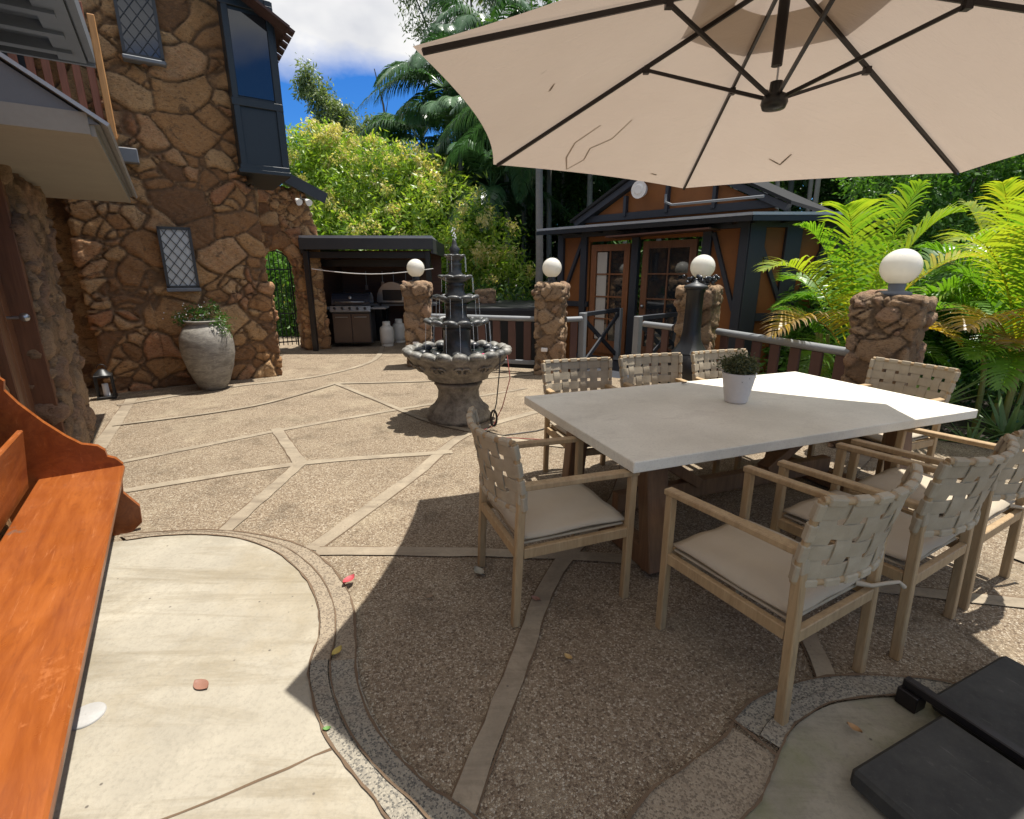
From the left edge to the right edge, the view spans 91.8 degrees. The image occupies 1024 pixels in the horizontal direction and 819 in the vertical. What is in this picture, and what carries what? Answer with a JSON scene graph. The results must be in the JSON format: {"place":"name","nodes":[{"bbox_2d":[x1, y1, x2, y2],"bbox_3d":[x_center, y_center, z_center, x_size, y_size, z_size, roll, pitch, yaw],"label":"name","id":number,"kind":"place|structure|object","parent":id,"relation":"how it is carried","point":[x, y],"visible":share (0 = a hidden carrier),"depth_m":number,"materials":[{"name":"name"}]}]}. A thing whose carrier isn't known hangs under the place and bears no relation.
{"place":"outdoors","nodes":[
{"label":"outdoors","id":0,"kind":"place"},
{"bbox_2d":[88,334,1023,818],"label":"patio","id":1,"kind":"structure","parent":0,"point":[622,710],"depth_m":2.51,"materials":[{"name":"concrete"}]},
{"bbox_2d":[93,364,117,400],"bbox_3d":[-5.317,-0.368,6.464,0.200,0.455,0.200,-10,18,-32],"label":"floor lantern","id":2,"kind":"object","parent":1,"relation":"on","point":[103,373],"visible":1,"depth_m":6.45,"materials":[{"name":"metal"}]},
{"bbox_2d":[94,398,136,447],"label":"paving strip","id":3,"kind":"object","parent":1,"relation":"on","point":[104,438],"visible":0.92,"depth_m":5.35,"materials":[{"name":"concrete"}]},
{"bbox_2d":[0,0,294,540],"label":"stone house","id":4,"kind":"structure","parent":1,"relation":"on","point":[143,152],"depth_m":6.44,"materials":[{"name":"brown stone"}]},
{"bbox_2d":[0,277,36,414],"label":"door","id":5,"kind":"structure","parent":4,"relation":"in","point":[6,317],"depth_m":3.69,"materials":[{"name":"wood"}]},
{"bbox_2d":[113,0,164,60],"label":"window","id":6,"kind":"structure","parent":4,"relation":"in","point":[137,20],"depth_m":6.10,"materials":[{"name":"grey glass"}]},
{"bbox_2d":[156,226,199,287],"bbox_3d":[-4.582,-2.082,6.816,0.385,0.805,0.033,-10,18,-32],"label":"window","id":7,"kind":"structure","parent":4,"relation":"in","point":[175,243],"depth_m":6.81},
{"bbox_2d":[216,0,291,190],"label":"bay window","id":8,"kind":"structure","parent":4,"relation":"in","point":[249,49],"depth_m":6.73,"materials":[{"name":"glass"}]},
{"bbox_2d":[179,318,234,390],"bbox_3d":[-4.240,-0.765,6.942,0.665,0.965,0.665,0,16,0],"label":"garden jar","id":9,"kind":"object","parent":1,"relation":"on","point":[207,351],"visible":0.87,"depth_m":6.71,"materials":[{"name":"ceramic"}]},
{"bbox_2d":[162,299,236,337],"bbox_3d":[-4.263,-1.233,6.771,0.920,0.567,0.521,0,16,0],"label":"trailing plant","id":10,"kind":"object","parent":9,"relation":"in","point":[198,312],"visible":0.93,"depth_m":6.76,"materials":[{"name":"green plant"}]},
{"bbox_2d":[53,535,385,818],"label":"smooth concrete","id":11,"kind":"object","parent":1,"relation":"on","point":[234,622],"visible":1,"depth_m":1.92,"materials":[{"name":"concrete"}]},
{"bbox_2d":[0,377,141,818],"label":"wooden bench","id":12,"kind":"object","parent":11,"relation":"on","point":[69,507],"visible":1,"depth_m":1.93,"materials":[{"name":"wood"}]},
{"bbox_2d":[71,702,106,730],"bbox_3d":[-1.570,1.127,1.827,0.120,0.008,0.120,0,16,0],"label":"drain cover","id":13,"kind":"object","parent":11,"relation":"in","point":[94,712],"visible":0.82,"depth_m":1.83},
{"bbox_2d":[123,529,477,818],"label":"paving joint","id":14,"kind":"object","parent":11,"relation":"on","point":[407,795],"visible":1,"depth_m":1.76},
{"bbox_2d":[112,383,336,425],"bbox_3d":[-3.319,-0.082,6.240,0.414,0.001,2.707,12,20,37],"label":"paving strip","id":15,"kind":"object","parent":1,"relation":"on","point":[225,410],"visible":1,"depth_m":5.90,"materials":[{"name":"concrete"}]},
{"bbox_2d":[124,532,334,659],"bbox_3d":[-1.466,0.872,2.745,1.912,0.001,0.476,10,18,32],"label":"pebble border","id":16,"kind":"object","parent":1,"relation":"on","point":[327,619],"visible":1,"depth_m":2.54,"materials":[{"name":"gravel"}]},
{"bbox_2d":[120,530,354,660],"bbox_3d":[-1.440,0.869,2.788,2.063,0.001,0.518,9,18,30],"label":"pebble border","id":17,"kind":"object","parent":1,"relation":"on","point":[345,639],"visible":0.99,"depth_m":2.54,"materials":[{"name":"gravel"}]},
{"bbox_2d":[116,345,384,405],"bbox_3d":[-3.261,-0.878,9.125,1.429,0.001,6.880,5,16,16],"label":"paving strip","id":18,"kind":"object","parent":1,"relation":"on","point":[379,353],"visible":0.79,"depth_m":7.55,"materials":[{"name":"concrete"}]},
{"bbox_2d":[220,463,306,530],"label":"paving strip","id":19,"kind":"object","parent":1,"relation":"on","point":[245,512],"visible":0.97,"depth_m":3.62,"materials":[{"name":"concrete"}]},
{"bbox_2d":[124,450,452,491],"bbox_3d":[-2.066,0.520,4.089,3.201,0.001,0.304,-6,17,-21],"label":"paving strip","id":20,"kind":"object","parent":1,"relation":"on","point":[148,486],"visible":0.73,"depth_m":4.22,"materials":[{"name":"concrete"}]},
{"bbox_2d":[271,427,306,463],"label":"paving strip","id":21,"kind":"object","parent":1,"relation":"on","point":[292,451],"visible":1,"depth_m":4.70,"materials":[{"name":"concrete"}]},
{"bbox_2d":[257,174,331,349],"bbox_3d":[-4.642,-3.050,10.019,1.806,3.822,0.915,-10,18,-32],"label":"stone archway","id":22,"kind":"object","parent":1,"relation":"on","point":[285,221],"visible":0.46,"depth_m":9.85,"materials":[{"name":"stone"}]},
{"bbox_2d":[266,250,299,345],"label":"iron gate","id":23,"kind":"structure","parent":22,"relation":"attached to","point":[288,313],"depth_m":10.48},
{"bbox_2d":[121,388,526,461],"bbox_3d":[-1.865,0.110,5.572,5.178,0.001,0.188,-12,19,-37],"label":"paving strip","id":24,"kind":"object","parent":1,"relation":"on","point":[210,443],"visible":0.67,"depth_m":5.11,"materials":[{"name":"concrete"}]},
{"bbox_2d":[327,292,388,342],"bbox_3d":[-3.496,-2.028,10.949,1.480,1.077,0.614,-1,16,-4],"label":"gas barbecue","id":25,"kind":"object","parent":1,"relation":"on","point":[354,324],"visible":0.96,"depth_m":10.76,"materials":[{"name":"brown metal"}]},
{"bbox_2d":[332,314,352,342],"bbox_3d":[-3.683,-1.766,10.782,0.390,0.620,0.049,-1,16,-4],"label":"door","id":26,"kind":"structure","parent":25,"relation":"in","point":[342,324],"depth_m":10.78,"materials":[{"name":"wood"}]},
{"bbox_2d":[351,314,371,341],"bbox_3d":[-3.279,-1.773,10.808,0.390,0.620,0.049,-1,16,-4],"label":"door","id":27,"kind":"structure","parent":25,"relation":"in","point":[361,326],"depth_m":10.81,"materials":[{"name":"brown metal"}]},
{"bbox_2d":[310,659,423,818],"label":"pebble border","id":28,"kind":"object","parent":1,"relation":"on","point":[394,802],"visible":1,"depth_m":1.69,"materials":[{"name":"gravel"}]},
{"bbox_2d":[298,235,444,350],"bbox_3d":[-2.936,-2.659,11.283,2.630,2.295,2.535,-1,16,-2],"label":"barbecue shelter","id":29,"kind":"object","parent":1,"relation":"on","point":[372,264],"visible":0.69,"depth_m":10.62,"materials":[{"name":"wood"}]},
{"bbox_2d":[380,321,393,345],"bbox_3d":[-2.800,-1.698,11.100,0.310,0.540,0.310,0,16,0],"label":"gas bottle","id":30,"kind":"object","parent":1,"relation":"on","point":[386,333],"visible":1,"depth_m":10.99,"materials":[{"name":"metal"}]},
{"bbox_2d":[377,282,403,325],"bbox_3d":[-2.780,-2.362,11.930,0.720,1.376,0.705,0,16,0],"label":"pizza oven","id":31,"kind":"object","parent":1,"relation":"on","point":[389,293],"visible":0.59,"depth_m":11.50,"materials":[{"name":"metal"}]},
{"bbox_2d":[335,384,470,431],"bbox_3d":[-1.553,-0.072,6.212,0.174,0.001,3.177,-14,21,-42],"label":"paving strip","id":32,"kind":"object","parent":1,"relation":"on","point":[398,408],"visible":0.93,"depth_m":6.00,"materials":[{"name":"concrete"}]},
{"bbox_2d":[329,659,479,818],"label":"pebble border","id":33,"kind":"object","parent":1,"relation":"on","point":[391,765],"visible":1,"depth_m":1.70,"materials":[{"name":"gravel"}]},
{"bbox_2d":[400,259,432,366],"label":"lamp pillar","id":34,"kind":"structure","parent":1,"relation":"on","point":[416,292],"depth_m":8.37,"materials":[{"name":"stone"}]},
{"bbox_2d":[430,314,534,364],"bbox_3d":[-0.510,-1.192,8.345,1.872,0.787,0.084,5,16,17],"label":"railing","id":35,"kind":"object","parent":34,"relation":"attached to","point":[512,320],"visible":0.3,"depth_m":8.17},
{"bbox_2d":[305,410,537,549],"bbox_3d":[-0.075,0.252,5.062,0.774,0.001,4.891,11,19,34],"label":"paving strip","id":36,"kind":"object","parent":1,"relation":"on","point":[341,527],"visible":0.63,"depth_m":3.71,"materials":[{"name":"concrete"}]},
{"bbox_2d":[401,227,511,426],"bbox_3d":[-0.600,-0.893,5.387,1.199,2.042,1.199,0,16,0],"label":"tiered fountain","id":37,"kind":"object","parent":1,"relation":"on","point":[457,365],"visible":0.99,"depth_m":5.25,"materials":[{"name":"grey stone"}]},
{"bbox_2d":[434,275,534,330],"bbox_3d":[0.307,-1.914,12.122,4.383,2.709,2.263,0,16,0],"label":"shrub","id":38,"kind":"object","parent":1,"relation":"on","point":[498,298],"visible":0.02,"depth_m":11.86,"materials":[{"name":"green plant"}]},
{"bbox_2d":[475,288,495,302],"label":"pillar","id":39,"kind":"structure","parent":1,"relation":"on","point":[487,295],"depth_m":11.01,"materials":[{"name":"stone"}]},
{"bbox_2d":[452,465,627,812],"bbox_3d":[0.438,0.809,3.037,0.213,0.001,3.657,6,17,22],"label":"paving strip","id":40,"kind":"object","parent":1,"relation":"on","point":[467,793],"visible":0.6,"depth_m":1.96,"materials":[{"name":"concrete"}]},
{"bbox_2d":[531,258,570,375],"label":"lamp pillar","id":41,"kind":"structure","parent":1,"relation":"on","point":[551,296],"depth_m":7.70,"materials":[{"name":"stone"}]},
{"bbox_2d":[565,316,582,358],"bbox_3d":[0.990,-1.106,8.037,0.286,0.787,0.084,-7,17,-24],"label":"railing","id":42,"kind":"object","parent":41,"relation":"attached to","point":[573,321],"visible":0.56,"depth_m":7.99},
{"bbox_2d":[466,406,639,627],"bbox_3d":[0.158,0.475,2.529,0.743,0.933,0.624,-6,17,-20],"label":"woven armchair","id":43,"kind":"object","parent":1,"relation":"on","point":[514,499],"visible":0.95,"depth_m":2.30,"materials":[{"name":"brown wood"}]},
{"bbox_2d":[490,484,624,539],"bbox_3d":[0.210,0.498,2.556,0.550,0.036,0.494,-6,17,-20],"label":"seat cushion","id":44,"kind":"object","parent":43,"relation":"on","point":[554,510],"visible":0.76,"depth_m":2.47,"materials":[{"name":"fabric"}]},
{"bbox_2d":[541,357,637,486],"bbox_3d":[0.604,0.111,3.843,0.624,0.933,0.743,-5,16,-16],"label":"woven armchair","id":45,"kind":"object","parent":1,"relation":"on","point":[593,374],"visible":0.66,"depth_m":4.05,"materials":[{"name":"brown wood"}]},
{"bbox_2d":[576,353,668,383],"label":"hut deck","id":46,"kind":"structure","parent":1,"relation":"on","point":[615,369],"depth_m":8.64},
{"bbox_2d":[577,308,622,370],"bbox_3d":[1.570,-1.262,8.730,0.100,0.965,1.472,11,19,35],"label":"bridge rail","id":47,"kind":"object","parent":46,"relation":"on","point":[585,323],"visible":0.84,"depth_m":8.64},
{"bbox_2d":[632,312,677,376],"bbox_3d":[2.375,-1.054,7.984,1.375,0.965,0.100,-13,20,-40],"label":"bridge rail","id":48,"kind":"object","parent":46,"relation":"on","point":[638,327],"visible":0.36,"depth_m":7.55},
{"bbox_2d":[618,352,719,473],"bbox_3d":[1.263,0.047,4.074,0.624,0.933,0.743,-5,16,-17],"label":"woven armchair","id":49,"kind":"object","parent":1,"relation":"on","point":[674,368],"visible":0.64,"depth_m":4.28,"materials":[{"name":"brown wood"}]},
{"bbox_2d":[316,547,1023,607],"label":"paving strip","id":50,"kind":"object","parent":1,"relation":"on","point":[617,558],"visible":0.54,"depth_m":2.90,"materials":[{"name":"concrete"}]},
{"bbox_2d":[668,280,710,382],"bbox_3d":[2.160,-0.783,6.005,0.548,1.510,0.540,0,16,0],"label":"chiminea","id":51,"kind":"object","parent":1,"relation":"on","point":[690,341],"visible":0.7,"depth_m":5.85,"materials":[{"name":"black paint"}]},
{"bbox_2d":[673,255,723,378],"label":"lamp pillar","id":52,"kind":"structure","parent":1,"relation":"on","point":[703,266],"depth_m":6.25,"materials":[{"name":"stone"}]},
{"bbox_2d":[641,321,674,375],"bbox_3d":[2.065,-0.842,7.083,0.084,0.787,0.568,-8,17,-27],"label":"railing","id":53,"kind":"object","parent":52,"relation":"attached to","point":[664,327],"visible":0.48,"depth_m":7.00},
{"bbox_2d":[631,728,774,818],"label":"pebble border","id":54,"kind":"object","parent":1,"relation":"on","point":[726,777],"visible":1,"depth_m":1.59,"materials":[{"name":"gravel"}]},
{"bbox_2d":[690,348,747,469],"bbox_3d":[1.941,-0.012,4.285,0.624,0.933,0.743,-6,16,-19],"label":"woven armchair","id":55,"kind":"object","parent":1,"relation":"on","point":[706,356],"visible":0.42,"depth_m":4.46,"materials":[{"name":"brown wood"}]},
{"bbox_2d":[524,372,977,573],"bbox_3d":[1.520,0.316,3.408,2.560,0.750,1.340,-6,17,-20],"label":"dining table","id":56,"kind":"object","parent":1,"relation":"on","point":[653,435],"visible":0.77,"depth_m":3.03,"materials":[{"name":"white stone"}]},
{"bbox_2d":[713,348,762,403],"bbox_3d":[1.485,-0.229,3.295,0.294,0.356,0.281,0,16,0],"label":"potted plant","id":57,"kind":"object","parent":56,"relation":"on","point":[739,373],"visible":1,"depth_m":3.23,"materials":[{"name":"green plant"}]},
{"bbox_2d":[655,462,922,725],"bbox_3d":[1.087,0.614,2.029,0.624,0.933,0.743,-9,18,-28],"label":"woven armchair","id":58,"kind":"object","parent":1,"relation":"on","point":[813,549],"visible":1,"depth_m":1.76,"materials":[{"name":"brown wood"}]},
{"bbox_2d":[673,518,906,613],"bbox_3d":[1.136,0.639,2.075,0.614,0.072,0.644,-9,18,-28],"label":"seat cushion","id":59,"kind":"object","parent":58,"relation":"on","point":[754,566],"visible":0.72,"depth_m":2.01,"materials":[{"name":"fabric"}]},
{"bbox_2d":[626,673,955,818],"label":"paving joint","id":60,"kind":"object","parent":1,"relation":"on","point":[651,789],"visible":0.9,"depth_m":1.75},
{"bbox_2d":[795,454,870,677],"bbox_3d":[2.131,0.733,3.299,0.328,0.001,3.242,11,19,35],"label":"paving strip","id":61,"kind":"object","parent":1,"relation":"on","point":[821,663],"visible":0.3,"depth_m":2.16,"materials":[{"name":"concrete"}]},
{"bbox_2d":[745,697,941,818],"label":"mossy concrete","id":62,"kind":"object","parent":1,"relation":"on","point":[825,751],"visible":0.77,"depth_m":1.69,"materials":[{"name":"concrete"}]},
{"bbox_2d":[850,716,1023,818],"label":"base slab","id":63,"kind":"object","parent":62,"relation":"on","point":[941,767],"depth_m":1.53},
{"bbox_2d":[894,676,1023,765],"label":"umbrella base","id":64,"kind":"object","parent":62,"relation":"on","point":[912,695],"visible":1,"depth_m":1.76,"materials":[{"name":"black metal"}]},
{"bbox_2d":[413,0,1023,189],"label":"cantilever umbrella","id":65,"kind":"object","parent":64,"relation":"on","point":[674,93],"visible":1,"depth_m":2.58,"materials":[{"name":"beige fabric"}]},
{"bbox_2d":[932,656,1023,769],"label":"base slab","id":66,"kind":"object","parent":62,"relation":"on","point":[990,695],"depth_m":1.82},
{"bbox_2d":[735,676,952,734],"bbox_3d":[1.618,1.131,1.851,1.592,0.001,0.332,1,16,5],"label":"pebble border","id":67,"kind":"object","parent":1,"relation":"on","point":[755,716],"visible":0.7,"depth_m":1.96,"materials":[{"name":"gravel"}]},
{"bbox_2d":[761,686,940,746],"bbox_3d":[1.622,1.140,1.798,1.472,0.001,0.323,1,16,5],"label":"pebble border","id":68,"kind":"object","parent":1,"relation":"on","point":[774,732],"visible":0.68,"depth_m":1.89,"materials":[{"name":"gravel"}]},
{"bbox_2d":[827,248,937,447],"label":"lamp pillar","id":69,"kind":"structure","parent":1,"relation":"on","point":[895,320],"depth_m":4.22,"materials":[{"name":"stone"}]},
{"bbox_2d":[715,328,848,380],"bbox_3d":[2.910,-0.418,5.555,0.084,0.787,1.863,-5,16,-17],"label":"railing","id":70,"kind":"object","parent":69,"relation":"attached to","point":[818,350],"visible":0.36,"depth_m":5.28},
{"bbox_2d":[807,357,960,474],"bbox_3d":[2.832,0.114,3.832,0.743,0.933,0.624,-6,17,-22],"label":"woven armchair","id":71,"kind":"object","parent":1,"relation":"on","point":[916,370],"visible":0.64,"depth_m":3.81,"materials":[{"name":"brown wood"}]},
{"bbox_2d":[770,433,1019,660],"bbox_3d":[1.748,0.526,2.347,0.624,0.933,0.743,-9,18,-29],"label":"woven armchair","id":72,"kind":"object","parent":1,"relation":"on","point":[978,476],"visible":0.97,"depth_m":2.06,"materials":[{"name":"brown wood"}]},
{"bbox_2d":[783,490,959,561],"bbox_3d":[1.720,0.541,2.402,0.494,0.036,0.550,-9,18,-29],"label":"seat cushion","id":73,"kind":"object","parent":72,"relation":"on","point":[898,539],"visible":0.24,"depth_m":2.26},
{"bbox_2d":[835,428,1023,609],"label":"woven armchair","id":74,"kind":"object","parent":1,"relation":"on","point":[1012,489],"visible":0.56,"depth_m":2.48,"materials":[{"name":"brown wood"}]},
{"bbox_2d":[858,467,1023,518],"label":"seat cushion","id":75,"kind":"object","parent":74,"relation":"on","point":[889,480],"visible":0.33,"depth_m":2.77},
{"bbox_2d":[266,0,922,224],"label":"sky","id":76,"kind":"structure","parent":0,"point":[347,40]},
{"bbox_2d":[536,179,890,373],"bbox_3d":[3.852,-2.684,9.959,5.476,4.250,4.740,13,20,38],"label":"timber hut","id":77,"kind":"object","parent":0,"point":[742,234],"visible":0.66,"depth_m":8.41,"materials":[{"name":"brown wood"}]},
{"bbox_2d":[587,243,631,354],"bbox_3d":[1.860,-2.106,9.559,0.060,2.050,0.856,-15,21,-43],"label":"door","id":78,"kind":"structure","parent":77,"relation":"in","point":[619,255],"depth_m":9.44,"materials":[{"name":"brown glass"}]},
{"bbox_2d":[639,239,698,353],"bbox_3d":[2.680,-1.869,8.724,0.997,2.100,0.130,15,21,43],"label":"door","id":79,"kind":"structure","parent":77,"relation":"in","point":[664,263],"depth_m":8.71,"materials":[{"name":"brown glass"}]},
{"bbox_2d":[917,374,1023,443],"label":"garden bed soil","id":80,"kind":"structure","parent":0,"point":[960,425],"depth_m":5.60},
{"bbox_2d":[758,269,939,374],"bbox_3d":[5.144,-1.001,7.616,2.696,2.616,1.824,0,16,0],"label":"shrub","id":81,"kind":"object","parent":80,"relation":"on","point":[803,329],"visible":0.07,"depth_m":7.46,"materials":[{"name":"green plant"}]},
{"bbox_2d":[754,179,991,378],"bbox_3d":[3.910,-1.182,5.775,2.532,2.595,2.067,0,16,0],"label":"golden cane palm","id":82,"kind":"object","parent":80,"relation":"on","point":[860,270],"visible":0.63,"depth_m":5.39,"materials":[{"name":"plant"}]},
{"bbox_2d":[770,232,1020,324],"bbox_3d":[5.227,-1.199,6.598,2.663,2.187,2.507,-4,16,-16],"label":"golden cane palm","id":83,"kind":"object","parent":80,"relation":"on","point":[954,281],"visible":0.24,"depth_m":6.50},
{"bbox_2d":[804,313,1023,442],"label":"ground cover","id":84,"kind":"object","parent":80,"relation":"on","point":[973,378],"visible":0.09,"depth_m":6.11,"materials":[{"name":"green plant"}]},
{"bbox_2d":[835,240,1017,389],"bbox_3d":[6.534,-1.086,7.550,3.317,2.989,1.889,0,16,0],"label":"shrub","id":85,"kind":"object","parent":80,"relation":"on","point":[935,344],"visible":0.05,"depth_m":7.21,"materials":[{"name":"green plant"}]},
{"bbox_2d":[910,176,1023,404],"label":"golden cane palm","id":86,"kind":"object","parent":80,"relation":"on","point":[1012,186],"visible":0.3,"depth_m":6.13,"materials":[{"name":"plant"}]},
{"bbox_2d":[921,274,1022,386],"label":"shrub","id":87,"kind":"object","parent":80,"relation":"on","point":[949,346],"visible":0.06,"depth_m":7.46,"materials":[{"name":"green plant"}]},
{"bbox_2d":[938,417,1009,443],"bbox_3d":[4.449,0.238,4.788,0.568,0.310,0.519,7,17,24],"label":"spiky plant","id":88,"kind":"object","parent":80,"relation":"on","point":[975,435],"visible":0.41,"depth_m":4.81,"materials":[{"name":"green plant"}]},
{"bbox_2d":[932,195,1023,439],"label":"golden cane palm","id":89,"kind":"object","parent":80,"relation":"on","point":[1007,350],"visible":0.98,"depth_m":4.67,"materials":[{"name":"plant"}]},
{"bbox_2d":[962,389,1023,437],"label":"spiky plant","id":90,"kind":"object","parent":80,"relation":"on","point":[1011,424],"visible":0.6,"depth_m":4.91,"materials":[{"name":"green plant"}]},
{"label":"forest floor","id":91,"kind":"structure","parent":0,"visible":0},
{"bbox_2d":[265,222,321,335],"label":"hedge tree","id":92,"kind":"object","parent":91,"relation":"on","point":[280,294],"visible":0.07,"depth_m":12.70,"materials":[{"name":"green plant"}]},
{"bbox_2d":[288,52,405,188],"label":"gum tree","id":93,"kind":"object","parent":91,"relation":"on","point":[332,108],"visible":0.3,"depth_m":26.27,"materials":[{"name":"green plant"}]},
{"bbox_2d":[353,23,462,237],"bbox_3d":[-2.437,-7.064,17.254,5.658,9.670,4.558,-9,18,-29],"label":"bangalow palm","id":94,"kind":"object","parent":91,"relation":"on","point":[416,64],"visible":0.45,"depth_m":15.76,"materials":[{"name":"green plant"}]},
{"bbox_2d":[275,111,546,328],"bbox_3d":[-4.016,-4.888,14.533,10.620,7.604,4.880,5,16,19],"label":"mango tree","id":95,"kind":"object","parent":91,"relation":"on","point":[314,152],"visible":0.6,"depth_m":13.48,"materials":[{"name":"green plant"}]},
{"bbox_2d":[357,100,473,233],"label":"bangalow palm","id":96,"kind":"object","parent":91,"relation":"on","point":[385,121],"visible":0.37,"depth_m":17.41,"materials":[{"name":"green plant"}]},
{"bbox_2d":[389,95,544,256],"bbox_3d":[-1.671,-5.525,16.078,5.318,7.645,4.194,0,16,0],"label":"bangalow palm","id":97,"kind":"object","parent":91,"relation":"on","point":[446,104],"visible":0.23,"depth_m":14.49,"materials":[{"name":"green plant"}]},
{"bbox_2d":[427,80,509,299],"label":"bangalow palm","id":98,"kind":"object","parent":91,"relation":"on","point":[452,90],"visible":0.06,"depth_m":14.67,"materials":[{"name":"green plant"}]},
{"bbox_2d":[414,0,533,179],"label":"bangalow palm","id":99,"kind":"object","parent":91,"relation":"on","point":[466,18],"visible":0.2,"depth_m":17.17,"materials":[{"name":"green plant"}]},
{"bbox_2d":[393,0,554,130],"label":"gum tree","id":100,"kind":"object","parent":91,"relation":"on","point":[418,29],"visible":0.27,"depth_m":22.05,"materials":[{"name":"green plant"}]},
{"bbox_2d":[408,139,573,283],"bbox_3d":[-0.750,-4.453,15.008,4.779,6.277,3.726,-14,20,-40],"label":"bangalow palm","id":101,"kind":"object","parent":91,"relation":"on","point":[484,164],"visible":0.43,"depth_m":14.22,"materials":[{"name":"green plant"}]},
{"bbox_2d":[439,99,542,284],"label":"bangalow palm","id":102,"kind":"object","parent":91,"relation":"on","point":[479,148],"visible":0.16,"depth_m":12.04,"materials":[{"name":"green plant"}]},
{"bbox_2d":[466,300,535,368],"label":"hot tub","id":103,"kind":"structure","parent":91,"relation":"on","point":[512,308],"depth_m":10.21,"materials":[{"name":"black paint"}]},
{"bbox_2d":[449,9,592,297],"bbox_3d":[0.994,-8.536,20.639,6.817,11.331,10.023,6,17,20],"label":"forest tree","id":104,"kind":"object","parent":91,"relation":"on","point":[530,225],"visible":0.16,"depth_m":18.63,"materials":[{"name":"green plant"}]},
{"bbox_2d":[483,169,610,279],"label":"bangalow palm","id":105,"kind":"object","parent":91,"relation":"on","point":[549,218],"visible":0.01,"depth_m":16.37,"materials":[{"name":"green plant"}]},
{"bbox_2d":[513,171,669,299],"bbox_3d":[2.796,-5.525,17.799,6.821,8.081,5.186,-8,17,-26],"label":"forest tree","id":106,"kind":"object","parent":91,"relation":"on","point":[597,192],"visible":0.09,"depth_m":16.75,"materials":[{"name":"green plant"}]},
{"bbox_2d":[760,176,896,212],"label":"forest tree","id":107,"kind":"object","parent":91,"relation":"on","point":[800,187],"visible":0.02,"depth_m":16.53,"materials":[{"name":"green plant"}]},
{"bbox_2d":[831,153,1023,285],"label":"garden tree","id":108,"kind":"object","parent":91,"relation":"on","point":[1013,165],"visible":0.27,"depth_m":10.93,"materials":[{"name":"green plant"}]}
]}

